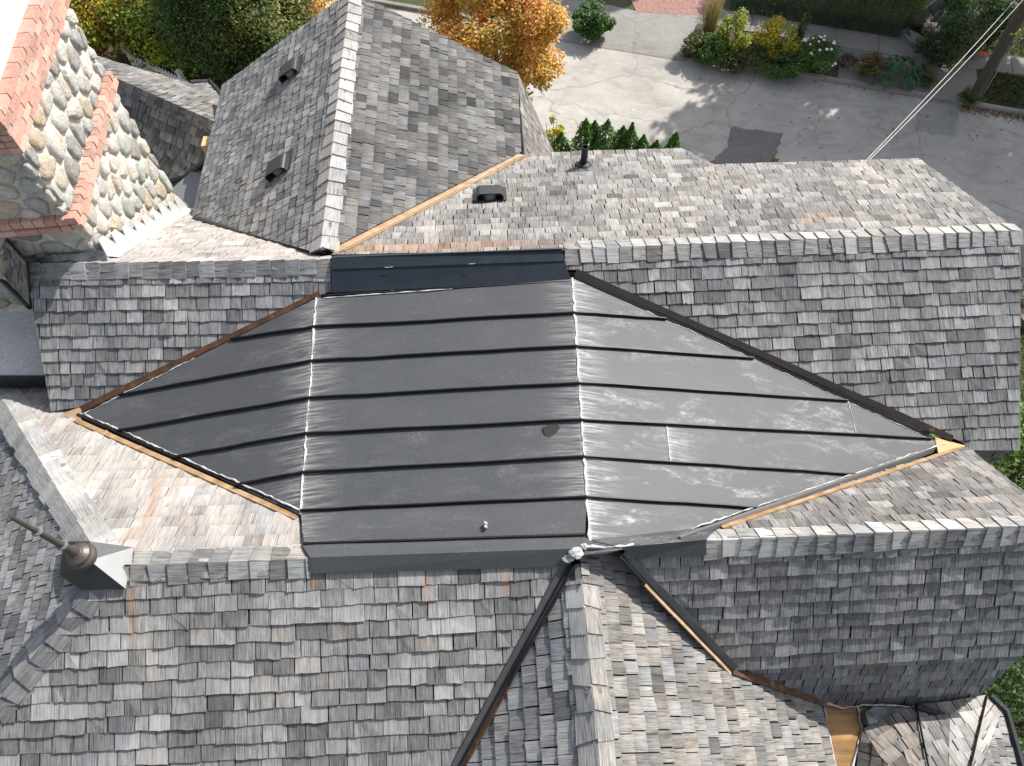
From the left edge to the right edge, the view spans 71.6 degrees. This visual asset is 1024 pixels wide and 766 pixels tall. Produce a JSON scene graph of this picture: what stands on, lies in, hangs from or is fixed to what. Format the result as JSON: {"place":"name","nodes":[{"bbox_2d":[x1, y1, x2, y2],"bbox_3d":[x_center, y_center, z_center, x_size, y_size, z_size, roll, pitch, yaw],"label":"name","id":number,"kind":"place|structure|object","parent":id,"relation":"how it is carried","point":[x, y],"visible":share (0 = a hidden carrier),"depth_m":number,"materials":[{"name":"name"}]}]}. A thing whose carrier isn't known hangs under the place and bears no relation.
{"place":"outdoors","nodes":[
{"label":"outdoors","id":0,"kind":"place"},
{"bbox_2d":[543,0,706,54],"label":"driveway","id":1,"kind":"structure","parent":0,"point":[664,32],"depth_m":25.94,"materials":[{"name":"concrete"}]},
{"bbox_2d":[571,0,616,41],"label":"shrub","id":2,"kind":"object","parent":1,"relation":"on","point":[596,21],"visible":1,"depth_m":25.04,"materials":[{"name":"green plant"}]},
{"bbox_2d":[326,0,1023,298],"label":"road","id":3,"kind":"structure","parent":0,"point":[653,98],"depth_m":23.58,"materials":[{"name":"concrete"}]},
{"bbox_2d":[557,34,685,60],"bbox_3d":[3.390,-12.098,25.442,5.700,0.001,0.400,14,61,8],"label":"gutter apron","id":4,"kind":"object","parent":3,"relation":"on","point":[602,44],"visible":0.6,"depth_m":25.38,"materials":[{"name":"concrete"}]},
{"bbox_2d":[371,0,1023,115],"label":"kerb","id":5,"kind":"structure","parent":3,"relation":"on","point":[901,91],"depth_m":24.20,"materials":[{"name":"concrete"}]},
{"bbox_2d":[710,126,782,164],"bbox_3d":[7.304,-6.969,22.490,1.863,0.001,3.940,27,64,15],"label":"road patch","id":6,"kind":"object","parent":3,"relation":"on","point":[751,146],"visible":0.5,"depth_m":22.84,"materials":[{"name":"grey asphalt"}]},
{"bbox_2d":[685,62,1023,181],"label":"fallen leaves","id":7,"kind":"object","parent":3,"relation":"on","point":[992,113],"visible":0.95,"depth_m":23.61,"materials":[{"name":"brown plant"}]},
{"bbox_2d":[914,99,959,135],"bbox_3d":[14.112,-8.808,23.551,1.324,0.001,1.860,19,62,11],"label":"road patch","id":8,"kind":"object","parent":3,"relation":"on","point":[943,125],"visible":0.97,"depth_m":23.53,"materials":[{"name":"grey asphalt"}]},
{"bbox_2d":[387,0,1023,748],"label":"ground","id":9,"kind":"structure","parent":0,"point":[807,6],"depth_m":26.41,"materials":[{"name":"green plant"}]},
{"bbox_2d":[99,0,325,114],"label":"garden bed","id":10,"kind":"object","parent":9,"relation":"on","point":[164,68],"depth_m":24.81,"materials":[{"name":"brown soil"}]},
{"bbox_2d":[75,0,102,45],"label":"garden tree","id":11,"kind":"object","parent":10,"relation":"on","point":[89,16],"visible":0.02,"depth_m":23.90,"materials":[{"name":"green plant"}]},
{"bbox_2d":[70,0,110,58],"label":"garden tree","id":12,"kind":"object","parent":10,"relation":"on","point":[88,27],"visible":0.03,"depth_m":23.20,"materials":[{"name":"green plant"}]},
{"bbox_2d":[69,0,153,63],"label":"garden tree","id":13,"kind":"object","parent":10,"relation":"on","point":[101,14],"visible":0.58,"depth_m":22.43,"materials":[{"name":"green plant"}]},
{"bbox_2d":[95,0,152,59],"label":"garden tree","id":14,"kind":"object","parent":10,"relation":"on","point":[105,39],"visible":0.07,"depth_m":23.63,"materials":[{"name":"green plant"}]},
{"bbox_2d":[121,45,188,82],"bbox_3d":[-10.720,-9.804,23.431,5.269,1.220,0.200,28,64,15],"label":"picket fence","id":15,"kind":"object","parent":10,"relation":"on","point":[178,72],"visible":0.25,"depth_m":23.54,"materials":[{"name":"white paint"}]},
{"bbox_2d":[109,0,207,79],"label":"garden tree","id":16,"kind":"object","parent":10,"relation":"on","point":[160,55],"visible":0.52,"depth_m":22.39,"materials":[{"name":"green plant"}]},
{"bbox_2d":[141,10,203,73],"bbox_3d":[-11.353,-11.337,23.750,2.022,2.323,2.076,0,60,0],"label":"garden tree","id":17,"kind":"object","parent":10,"relation":"on","point":[157,36],"visible":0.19,"depth_m":23.05,"materials":[{"name":"green plant"}]},
{"bbox_2d":[150,0,259,83],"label":"garden tree","id":18,"kind":"object","parent":10,"relation":"on","point":[164,3],"visible":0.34,"depth_m":21.41,"materials":[{"name":"green plant"}]},
{"bbox_2d":[199,51,236,79],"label":"shrub","id":19,"kind":"object","parent":10,"relation":"on","point":[215,70],"visible":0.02,"depth_m":24.14,"materials":[{"name":"green plant"}]},
{"bbox_2d":[144,0,294,87],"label":"garden tree","id":20,"kind":"object","parent":10,"relation":"on","point":[225,6],"visible":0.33,"depth_m":21.13,"materials":[{"name":"green plant"}]},
{"bbox_2d":[180,0,302,82],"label":"garden tree","id":21,"kind":"object","parent":10,"relation":"on","point":[206,37],"visible":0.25,"depth_m":20.68,"materials":[{"name":"green plant"}]},
{"bbox_2d":[201,0,323,69],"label":"garden tree","id":22,"kind":"object","parent":10,"relation":"on","point":[254,46],"visible":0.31,"depth_m":20.93,"materials":[{"name":"green plant"}]},
{"bbox_2d":[234,0,308,55],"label":"garden tree","id":23,"kind":"object","parent":10,"relation":"on","point":[277,6],"visible":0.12,"depth_m":21.47,"materials":[{"name":"yellow plant"}]},
{"bbox_2d":[270,0,336,21],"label":"garden tree","id":24,"kind":"object","parent":9,"relation":"on","point":[318,3],"visible":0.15,"depth_m":22.79,"materials":[{"name":"orange plant"}]},
{"bbox_2d":[415,0,570,102],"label":"maple tree","id":25,"kind":"object","parent":9,"relation":"on","point":[531,30],"visible":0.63,"depth_m":17.19,"materials":[{"name":"orange plant"}]},
{"bbox_2d":[0,0,1023,765],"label":"house","id":26,"kind":"structure","parent":9,"relation":"on","point":[364,430],"depth_m":6.43,"materials":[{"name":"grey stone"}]},
{"bbox_2d":[8,515,133,589],"bbox_3d":[-3.287,1.159,5.052,0.773,1.369,0.373,8,60,4],"label":"finial","id":27,"kind":"object","parent":26,"relation":"on","point":[87,565],"visible":1,"depth_m":5.34,"materials":[{"name":"grey metal"}]},
{"bbox_2d":[265,148,292,181],"bbox_3d":[-2.768,-2.604,8.461,0.324,0.252,0.365,-2,60,-1],"label":"roof vent","id":28,"kind":"object","parent":26,"relation":"on","point":[278,165],"visible":1,"depth_m":8.37,"materials":[{"name":"metal"}]},
{"bbox_2d":[278,53,303,83],"bbox_3d":[-2.928,-4.186,9.428,0.324,0.252,0.365,-2,60,-1],"label":"roof vent","id":29,"kind":"object","parent":26,"relation":"on","point":[290,67],"visible":1,"depth_m":9.34,"materials":[{"name":"metal"}]},
{"bbox_2d":[473,185,506,201],"bbox_3d":[-0.255,-2.200,8.162,0.380,0.218,0.344,-2,60,-1],"label":"roof vent","id":30,"kind":"object","parent":26,"relation":"on","point":[489,192],"visible":1,"depth_m":8.09,"materials":[{"name":"metal"}]},
{"bbox_2d":[574,144,591,167],"bbox_3d":[0.884,-2.767,8.716,0.220,0.350,0.207,0,60,0],"label":"vent pipe","id":31,"kind":"object","parent":26,"relation":"attached to","point":[582,162],"visible":0.95,"depth_m":8.71,"materials":[{"name":"black metal"}]},
{"bbox_2d":[866,0,1014,159],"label":"service cable","id":32,"kind":"object","parent":26,"relation":"attached to","point":[935,87],"visible":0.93,"depth_m":10.53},
{"bbox_2d":[869,0,1022,159],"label":"service cable","id":33,"kind":"object","parent":26,"relation":"attached to","point":[940,88],"visible":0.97,"depth_m":10.51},
{"bbox_2d":[544,113,565,150],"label":"shrub","id":34,"kind":"object","parent":9,"relation":"on","point":[550,134],"visible":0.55,"depth_m":21.44,"materials":[{"name":"yellow plant"}]},
{"bbox_2d":[551,132,570,151],"bbox_3d":[1.293,-5.931,20.182,1.473,3.075,1.534,0,60,0],"label":"arborvitae","id":35,"kind":"object","parent":9,"relation":"on","point":[561,140],"visible":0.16,"depth_m":19.09,"materials":[{"name":"green plant"}]},
{"bbox_2d":[561,118,598,151],"bbox_3d":[1.899,-6.001,19.923,1.719,3.594,1.741,0,60,0],"label":"arborvitae","id":36,"kind":"object","parent":9,"relation":"on","point":[584,128],"visible":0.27,"depth_m":18.79,"materials":[{"name":"green plant"}]},
{"bbox_2d":[574,119,607,150],"bbox_3d":[2.203,-6.102,20.101,1.671,3.386,1.649,0,60,0],"label":"arborvitae","id":37,"kind":"object","parent":9,"relation":"on","point":[595,126],"visible":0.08,"depth_m":18.94,"materials":[{"name":"green plant"}]},
{"bbox_2d":[590,118,618,151],"bbox_3d":[2.482,-5.960,19.901,1.803,3.592,1.744,11,61,6],"label":"arborvitae","id":38,"kind":"object","parent":9,"relation":"on","point":[606,127],"visible":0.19,"depth_m":18.73,"materials":[{"name":"green plant"}]},
{"bbox_2d":[606,125,631,149],"bbox_3d":[2.956,-5.972,20.085,1.644,3.284,1.597,15,61,9],"label":"arborvitae","id":39,"kind":"object","parent":9,"relation":"on","point":[622,130],"visible":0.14,"depth_m":18.94,"materials":[{"name":"green plant"}]},
{"bbox_2d":[617,122,641,149],"bbox_3d":[3.135,-5.904,19.933,1.390,3.478,1.359,0,60,0],"label":"arborvitae","id":40,"kind":"object","parent":9,"relation":"on","point":[630,135],"visible":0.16,"depth_m":18.81,"materials":[{"name":"green plant"}]},
{"bbox_2d":[633,134,650,150],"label":"arborvitae","id":41,"kind":"object","parent":9,"relation":"on","point":[643,139],"visible":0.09,"depth_m":18.97,"materials":[{"name":"green plant"}]},
{"bbox_2d":[645,138,661,148],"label":"arborvitae","id":42,"kind":"object","parent":9,"relation":"on","point":[656,144],"visible":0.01,"depth_m":18.98,"materials":[{"name":"green plant"}]},
{"bbox_2d":[662,131,683,148],"bbox_3d":[4.306,-5.796,19.988,1.558,3.277,1.501,0,60,0],"label":"arborvitae","id":43,"kind":"object","parent":9,"relation":"on","point":[674,141],"visible":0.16,"depth_m":18.79,"materials":[{"name":"green plant"}]},
{"bbox_2d":[631,0,724,15],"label":"paver drive","id":44,"kind":"structure","parent":9,"relation":"on","point":[691,7],"depth_m":26.60,"materials":[{"name":"brick"}]},
{"bbox_2d":[692,23,839,77],"bbox_3d":[8.996,-11.788,25.229,5.100,0.090,1.800,14,61,8],"label":"planting bed","id":45,"kind":"object","parent":9,"relation":"on","point":[833,72],"visible":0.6,"depth_m":24.96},
{"bbox_2d":[680,29,717,61],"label":"shrub","id":46,"kind":"object","parent":45,"relation":"on","point":[689,47],"visible":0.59,"depth_m":24.50,"materials":[{"name":"green plant"}]},
{"bbox_2d":[690,31,729,65],"bbox_3d":[6.832,-11.544,24.528,1.455,0.986,1.433,0,60,0],"label":"shrub","id":47,"kind":"object","parent":45,"relation":"on","point":[705,58],"visible":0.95,"depth_m":24.32,"materials":[{"name":"green plant"}]},
{"bbox_2d":[716,7,752,54],"bbox_3d":[7.571,-11.900,24.331,1.234,1.669,1.289,0,60,0],"label":"shrub","id":48,"kind":"object","parent":45,"relation":"on","point":[739,37],"visible":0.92,"depth_m":24.06,"materials":[{"name":"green plant"}]},
{"bbox_2d":[716,38,770,74],"bbox_3d":[7.966,-11.228,24.497,1.943,0.721,1.618,0,60,0],"label":"shrub","id":49,"kind":"object","parent":45,"relation":"on","point":[754,61],"visible":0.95,"depth_m":24.28,"materials":[{"name":"green plant"}]},
{"bbox_2d":[747,15,801,59],"bbox_3d":[9.041,-11.945,24.559,1.736,1.322,1.738,0,60,0],"label":"shrub","id":50,"kind":"object","parent":45,"relation":"on","point":[773,30],"visible":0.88,"depth_m":24.29,"materials":[{"name":"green plant"}]},
{"bbox_2d":[752,44,807,81],"bbox_3d":[9.255,-11.103,24.397,1.791,0.769,2.038,-22,62,-12],"label":"shrub","id":51,"kind":"object","parent":45,"relation":"on","point":[776,68],"visible":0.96,"depth_m":24.14,"materials":[{"name":"green plant"}]},
{"bbox_2d":[790,11,811,46],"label":"shrub","id":52,"kind":"object","parent":45,"relation":"on","point":[801,32],"visible":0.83,"depth_m":24.34,"materials":[{"name":"green plant"}]},
{"bbox_2d":[787,34,843,74],"bbox_3d":[10.254,-11.141,24.207,1.768,1.181,1.728,35,66,18],"label":"flowering shrub","id":53,"kind":"object","parent":45,"relation":"on","point":[814,54],"visible":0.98,"depth_m":23.86,"materials":[{"name":"green plant"}]},
{"bbox_2d":[769,155,778,161],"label":"shrub","id":54,"kind":"object","parent":9,"relation":"on","point":[773,159],"visible":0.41,"depth_m":21.98,"materials":[{"name":"green plant"}]},
{"bbox_2d":[730,0,910,38],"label":"ground cover","id":55,"kind":"object","parent":9,"relation":"on","point":[791,9],"visible":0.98,"depth_m":25.79,"materials":[{"name":"green plant"}]},
{"bbox_2d":[758,0,928,23],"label":"hedge","id":56,"kind":"object","parent":9,"relation":"on","point":[913,2],"visible":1,"depth_m":25.48,"materials":[{"name":"green plant"}]},
{"bbox_2d":[838,47,978,101],"bbox_3d":[13.667,-10.659,24.572,4.600,0.100,1.800,14,61,8],"label":"gravel strip","id":57,"kind":"object","parent":9,"relation":"on","point":[960,79],"visible":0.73,"depth_m":24.43,"materials":[{"name":"grey gravel"}]},
{"bbox_2d":[836,52,858,67],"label":"shrub","id":58,"kind":"object","parent":57,"relation":"on","point":[846,56],"visible":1,"depth_m":24.45,"materials":[{"name":"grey plant"}]},
{"bbox_2d":[836,48,863,59],"bbox_3d":[11.902,-11.598,25.027,0.981,0.001,0.546,11,61,6],"label":"stepping stone","id":59,"kind":"object","parent":57,"relation":"on","point":[857,53],"visible":0.6,"depth_m":25.07,"materials":[{"name":"concrete"}]},
{"bbox_2d":[856,49,887,78],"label":"shrub","id":60,"kind":"object","parent":57,"relation":"on","point":[872,58],"visible":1,"depth_m":24.07,"materials":[{"name":"brown plant"}]},
{"bbox_2d":[863,55,931,90],"bbox_3d":[13.168,-10.705,24.117,2.390,0.618,1.697,0,60,0],"label":"hosta","id":61,"kind":"object","parent":57,"relation":"on","point":[909,83],"visible":0.94,"depth_m":23.91,"materials":[{"name":"green plant"}]},
{"bbox_2d":[906,62,941,89],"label":"shrub","id":62,"kind":"object","parent":57,"relation":"on","point":[929,82],"visible":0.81,"depth_m":23.95,"materials":[{"name":"green plant"}]},
{"bbox_2d":[910,8,987,68],"bbox_3d":[14.753,-11.692,24.013,1.817,2.014,2.055,41,68,21],"label":"shrub","id":63,"kind":"object","parent":57,"relation":"on","point":[950,43],"visible":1,"depth_m":23.80,"materials":[{"name":"green plant"}]},
{"bbox_2d":[957,85,987,107],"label":"shrub","id":64,"kind":"object","parent":57,"relation":"on","point":[966,98],"visible":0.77,"depth_m":23.61,"materials":[{"name":"green plant"}]},
{"bbox_2d":[896,28,929,57],"bbox_3d":[14.393,-12.073,25.301,0.537,0.350,1.502,-24,63,-13],"label":"rock","id":65,"kind":"object","parent":9,"relation":"on","point":[908,40],"visible":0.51,"depth_m":25.27,"materials":[{"name":"grey stone"}]},
{"bbox_2d":[907,8,933,26],"bbox_3d":[14.889,-13.278,25.844,0.870,0.524,0.845,32,65,17],"label":"boulder","id":66,"kind":"object","parent":9,"relation":"on","point":[926,15],"visible":0.74,"depth_m":25.64,"materials":[{"name":"stone"}]},
{"bbox_2d":[921,21,942,36],"bbox_3d":[15.065,-12.721,25.534,0.654,0.405,0.694,-35,66,-18],"label":"boulder","id":67,"kind":"object","parent":9,"relation":"on","point":[927,26],"visible":0.61,"depth_m":25.38,"materials":[{"name":"stone"}]},
{"bbox_2d":[927,0,965,32],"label":"boulder","id":68,"kind":"object","parent":9,"relation":"on","point":[933,7],"visible":0.26,"depth_m":25.64,"materials":[{"name":"stone"}]},
{"bbox_2d":[938,0,1016,38],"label":"shrub","id":69,"kind":"object","parent":9,"relation":"on","point":[992,16],"visible":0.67,"depth_m":24.60,"materials":[{"name":"green plant"}]},
{"bbox_2d":[931,381,1023,490],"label":"garden tree","id":70,"kind":"object","parent":9,"relation":"on","point":[1014,462],"visible":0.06,"depth_m":12.73,"materials":[{"name":"green plant"}]},
{"bbox_2d":[968,0,1023,101],"bbox_3d":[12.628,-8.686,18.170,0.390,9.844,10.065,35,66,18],"label":"utility pole","id":71,"kind":"object","parent":9,"relation":"on","point":[1012,29],"visible":0.91,"depth_m":18.86,"materials":[{"name":"brown wood"}]},
{"bbox_2d":[974,0,1023,108],"bbox_3d":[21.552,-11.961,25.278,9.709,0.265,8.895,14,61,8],"label":"grass","id":72,"kind":"structure","parent":9,"relation":"on","point":[990,98],"depth_m":24.23,"materials":[{"name":"green plant"}]},
{"bbox_2d":[999,2,1017,29],"bbox_3d":[17.733,-13.148,25.391,0.317,0.970,0.300,0,60,0],"label":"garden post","id":73,"kind":"object","parent":72,"relation":"on","point":[1003,28],"visible":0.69,"depth_m":25.17,"materials":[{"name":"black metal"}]},
{"bbox_2d":[979,655,1023,763],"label":"garden tree","id":74,"kind":"object","parent":9,"relation":"on","point":[1017,690],"visible":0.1,"depth_m":11.94,"materials":[{"name":"green plant"}]},
{"bbox_2d":[1020,268,1023,451],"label":"grass","id":75,"kind":"structure","parent":9,"relation":"on","point":[1022,339],"depth_m":19.10,"materials":[{"name":"green plant"}]},
{"bbox_2d":[701,0,726,35],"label":"ornamental grass","id":76,"kind":"object","parent":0,"point":[710,21],"depth_m":24.61,"materials":[{"name":"beige plant"}]},
{"bbox_2d":[716,9,1023,75],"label":"sidewalk","id":77,"kind":"structure","parent":0,"point":[869,42],"depth_m":25.37,"materials":[{"name":"concrete"}]},
{"bbox_2d":[963,29,987,58],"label":"shrub","id":78,"kind":"object","parent":77,"relation":"on","point":[982,40],"visible":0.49,"depth_m":24.44,"materials":[{"name":"green plant"}]},
{"bbox_2d":[979,51,986,55],"bbox_3d":[16.481,-11.489,24.900,0.265,0.220,0.219,8,60,4],"label":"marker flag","id":79,"kind":"object","parent":77,"relation":"on","point":[983,53],"visible":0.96,"depth_m":24.82,"materials":[{"name":"orange plastic"}]},
{"bbox_2d":[1020,245,1023,273],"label":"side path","id":80,"kind":"structure","parent":0,"point":[1022,255],"depth_m":20.56,"materials":[{"name":"concrete"}]},
{"label":"side path","id":81,"kind":"structure","parent":0,"visible":0},
{"bbox_2d":[1020,312,1023,329],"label":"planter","id":82,"kind":"object","parent":81,"relation":"on","point":[1022,320],"visible":0.45,"depth_m":19.09,"materials":[{"name":"brown ceramic"}]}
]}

